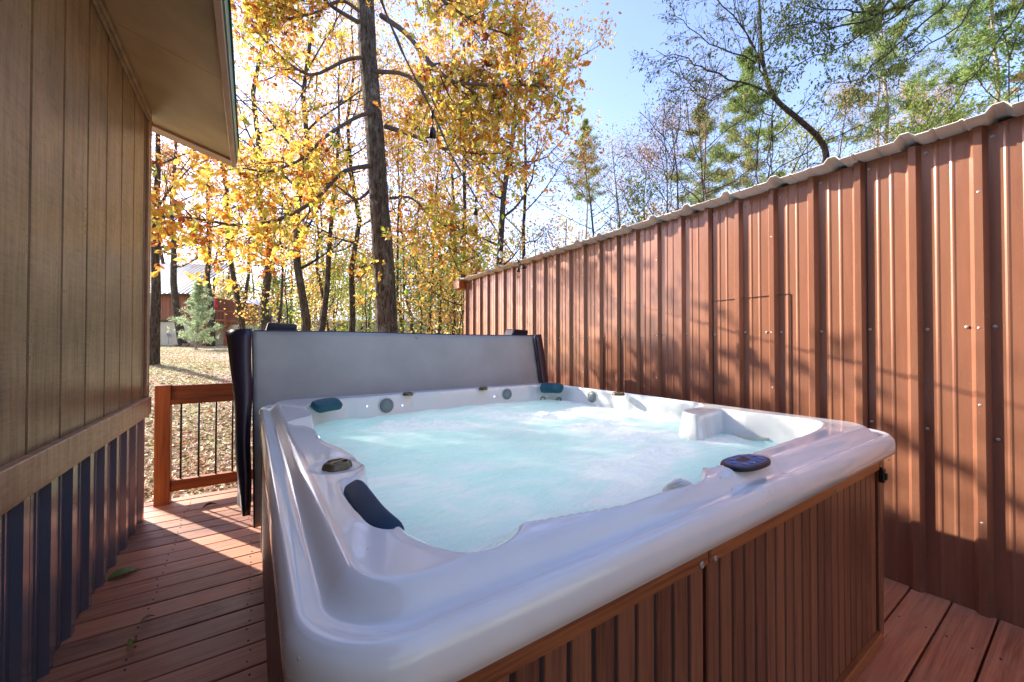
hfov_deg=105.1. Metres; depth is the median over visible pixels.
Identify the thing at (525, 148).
deciduous tree
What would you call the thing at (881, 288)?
metal shed
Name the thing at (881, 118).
pine tree
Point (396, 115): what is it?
deciduous tree
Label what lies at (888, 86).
deciduous tree
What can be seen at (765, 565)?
hot tub
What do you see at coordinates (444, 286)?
sapling
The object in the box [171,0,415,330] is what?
deciduous tree
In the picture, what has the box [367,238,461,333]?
sapling
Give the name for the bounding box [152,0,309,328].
deciduous tree
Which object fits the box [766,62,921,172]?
deciduous tree
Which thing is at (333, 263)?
bush
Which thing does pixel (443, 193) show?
deciduous tree
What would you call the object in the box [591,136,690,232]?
deciduous tree
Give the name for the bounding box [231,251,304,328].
sapling
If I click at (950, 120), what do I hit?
deciduous tree
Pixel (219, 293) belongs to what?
woods
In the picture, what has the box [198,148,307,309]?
deciduous tree
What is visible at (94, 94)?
house
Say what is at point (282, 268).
deciduous tree
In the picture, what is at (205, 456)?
fallen leaves
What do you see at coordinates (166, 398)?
deck railing
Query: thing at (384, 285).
hickory tree
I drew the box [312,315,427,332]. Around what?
long outbuilding
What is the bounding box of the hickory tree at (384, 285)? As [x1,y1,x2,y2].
[150,0,591,332]
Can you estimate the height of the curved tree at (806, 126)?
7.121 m
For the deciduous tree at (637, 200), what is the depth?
10.33 m
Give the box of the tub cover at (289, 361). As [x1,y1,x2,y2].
[225,322,548,527]
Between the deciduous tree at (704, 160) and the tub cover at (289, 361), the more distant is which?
the deciduous tree at (704, 160)
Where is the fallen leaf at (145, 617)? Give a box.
[139,614,154,623]
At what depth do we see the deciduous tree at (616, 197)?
16.96 m
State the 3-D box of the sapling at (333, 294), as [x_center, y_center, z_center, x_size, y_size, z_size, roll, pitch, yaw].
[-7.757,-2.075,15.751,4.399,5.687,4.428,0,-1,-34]
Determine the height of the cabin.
6.614 m
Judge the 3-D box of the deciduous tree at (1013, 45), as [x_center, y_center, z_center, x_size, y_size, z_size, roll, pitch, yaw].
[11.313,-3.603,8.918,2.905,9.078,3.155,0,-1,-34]
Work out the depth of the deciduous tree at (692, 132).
9.39 m
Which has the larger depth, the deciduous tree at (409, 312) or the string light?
the deciduous tree at (409, 312)
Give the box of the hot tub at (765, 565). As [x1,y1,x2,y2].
[258,383,895,681]
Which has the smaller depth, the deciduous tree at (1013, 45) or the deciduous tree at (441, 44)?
the deciduous tree at (1013, 45)
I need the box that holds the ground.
[144,344,252,501]
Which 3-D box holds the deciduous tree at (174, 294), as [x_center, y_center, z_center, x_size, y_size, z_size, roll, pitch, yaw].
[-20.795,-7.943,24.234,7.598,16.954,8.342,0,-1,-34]
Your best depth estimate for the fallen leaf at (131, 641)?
1.69 m
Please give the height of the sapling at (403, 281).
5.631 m
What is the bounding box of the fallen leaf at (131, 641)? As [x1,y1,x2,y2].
[127,638,136,650]
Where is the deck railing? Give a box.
[153,383,252,506]
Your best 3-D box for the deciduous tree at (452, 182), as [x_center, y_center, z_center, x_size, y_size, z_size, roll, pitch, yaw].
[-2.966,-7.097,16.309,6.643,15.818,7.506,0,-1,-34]
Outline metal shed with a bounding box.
[453,100,1023,628]
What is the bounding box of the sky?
[150,0,1023,333]
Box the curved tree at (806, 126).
[629,0,832,162]
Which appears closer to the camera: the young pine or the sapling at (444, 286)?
the sapling at (444, 286)
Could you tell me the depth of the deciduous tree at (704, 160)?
18.45 m
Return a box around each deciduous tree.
[149,126,257,365]
[150,135,241,346]
[151,77,277,345]
[151,138,220,263]
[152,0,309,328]
[161,1,359,329]
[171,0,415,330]
[189,93,325,322]
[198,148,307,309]
[212,77,355,322]
[242,12,416,330]
[257,135,391,328]
[262,93,365,328]
[267,0,440,330]
[324,76,461,332]
[336,50,458,332]
[363,9,499,332]
[380,0,621,270]
[382,0,539,333]
[385,0,540,314]
[394,101,526,330]
[441,2,608,259]
[515,125,680,254]
[559,113,690,239]
[578,151,696,238]
[591,64,773,227]
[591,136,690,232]
[607,63,713,219]
[612,3,811,202]
[626,52,774,203]
[700,40,895,184]
[713,92,855,194]
[731,105,896,181]
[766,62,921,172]
[821,26,951,158]
[821,69,978,160]
[835,65,1003,153]
[915,69,983,126]
[927,0,1023,124]
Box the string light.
[380,0,526,277]
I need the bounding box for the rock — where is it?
[181,342,189,346]
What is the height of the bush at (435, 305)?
5.412 m
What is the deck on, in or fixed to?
on the ground
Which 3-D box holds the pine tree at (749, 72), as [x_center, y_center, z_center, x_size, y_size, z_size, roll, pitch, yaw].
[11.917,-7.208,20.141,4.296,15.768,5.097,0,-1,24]
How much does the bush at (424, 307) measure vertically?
4.880 m
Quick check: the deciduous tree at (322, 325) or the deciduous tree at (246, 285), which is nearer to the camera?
the deciduous tree at (322, 325)
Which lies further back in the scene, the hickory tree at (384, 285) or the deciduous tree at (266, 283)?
the deciduous tree at (266, 283)
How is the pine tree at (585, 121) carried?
on the ground
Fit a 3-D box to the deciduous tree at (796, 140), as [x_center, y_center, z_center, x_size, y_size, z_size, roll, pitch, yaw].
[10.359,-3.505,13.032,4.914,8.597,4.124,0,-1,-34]
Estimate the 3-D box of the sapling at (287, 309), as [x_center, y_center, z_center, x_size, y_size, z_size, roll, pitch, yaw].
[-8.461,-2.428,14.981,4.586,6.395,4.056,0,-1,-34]
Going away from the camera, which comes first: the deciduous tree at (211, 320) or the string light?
the string light
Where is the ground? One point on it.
(174, 380)
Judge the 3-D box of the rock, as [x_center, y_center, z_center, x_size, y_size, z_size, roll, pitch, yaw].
[-19.958,0.212,24.001,0.583,0.406,0.522,0,-1,-34]
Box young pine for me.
[167,278,225,349]
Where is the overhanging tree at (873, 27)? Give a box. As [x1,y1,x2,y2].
[743,0,1023,132]
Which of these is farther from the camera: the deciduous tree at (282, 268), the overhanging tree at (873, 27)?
the deciduous tree at (282, 268)
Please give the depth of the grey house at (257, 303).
38.48 m
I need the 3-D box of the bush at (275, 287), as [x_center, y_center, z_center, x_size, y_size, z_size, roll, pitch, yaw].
[-13.899,-1.801,24.028,5.224,5.608,4.736,0,-1,-34]
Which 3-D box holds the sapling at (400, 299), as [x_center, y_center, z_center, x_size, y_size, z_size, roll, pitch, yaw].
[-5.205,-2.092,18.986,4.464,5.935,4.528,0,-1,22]
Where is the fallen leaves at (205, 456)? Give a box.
[107,346,252,579]
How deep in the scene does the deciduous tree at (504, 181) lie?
12.51 m
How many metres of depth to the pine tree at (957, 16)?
12.93 m
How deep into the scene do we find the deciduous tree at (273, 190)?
26.37 m
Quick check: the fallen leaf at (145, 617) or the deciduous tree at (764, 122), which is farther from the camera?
the deciduous tree at (764, 122)
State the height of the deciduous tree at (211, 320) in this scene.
18.830 m
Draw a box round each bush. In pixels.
[237,267,329,330]
[283,255,370,331]
[397,262,473,333]
[397,276,457,333]
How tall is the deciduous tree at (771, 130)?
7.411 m
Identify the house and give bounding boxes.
[0,0,239,681]
[246,299,294,329]
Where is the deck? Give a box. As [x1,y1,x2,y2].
[37,485,1023,681]
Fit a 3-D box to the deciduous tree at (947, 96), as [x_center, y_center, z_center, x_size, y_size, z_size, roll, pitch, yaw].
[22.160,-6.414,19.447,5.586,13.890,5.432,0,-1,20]
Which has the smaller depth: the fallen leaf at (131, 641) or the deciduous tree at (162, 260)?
the fallen leaf at (131, 641)
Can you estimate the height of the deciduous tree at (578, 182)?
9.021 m
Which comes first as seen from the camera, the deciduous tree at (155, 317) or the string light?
the string light
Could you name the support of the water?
in the hot tub at (765, 565)
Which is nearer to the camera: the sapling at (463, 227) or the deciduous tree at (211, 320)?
the sapling at (463, 227)
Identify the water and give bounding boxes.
[314,399,779,552]
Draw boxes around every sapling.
[218,205,349,330]
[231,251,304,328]
[253,226,372,331]
[315,249,414,331]
[349,243,445,332]
[359,184,509,333]
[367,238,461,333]
[396,205,513,333]
[401,188,516,333]
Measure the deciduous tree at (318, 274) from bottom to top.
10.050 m
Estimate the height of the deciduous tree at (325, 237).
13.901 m
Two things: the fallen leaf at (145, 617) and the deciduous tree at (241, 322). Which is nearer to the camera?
the fallen leaf at (145, 617)
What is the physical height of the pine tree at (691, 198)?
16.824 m
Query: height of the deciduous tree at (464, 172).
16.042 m
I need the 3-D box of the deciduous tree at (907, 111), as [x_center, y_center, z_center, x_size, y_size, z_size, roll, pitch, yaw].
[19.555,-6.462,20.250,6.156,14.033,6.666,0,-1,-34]
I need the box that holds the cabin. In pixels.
[150,264,259,345]
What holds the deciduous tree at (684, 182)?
on the ground
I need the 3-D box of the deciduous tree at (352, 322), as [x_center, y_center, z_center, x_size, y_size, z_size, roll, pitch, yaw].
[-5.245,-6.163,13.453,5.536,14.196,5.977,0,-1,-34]
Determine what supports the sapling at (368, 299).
on the ground
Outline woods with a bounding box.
[150,58,1023,333]
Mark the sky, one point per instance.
(610, 75)
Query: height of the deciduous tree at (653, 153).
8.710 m
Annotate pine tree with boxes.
[562,118,609,239]
[664,99,732,209]
[699,43,799,191]
[815,0,961,148]
[885,0,1023,135]

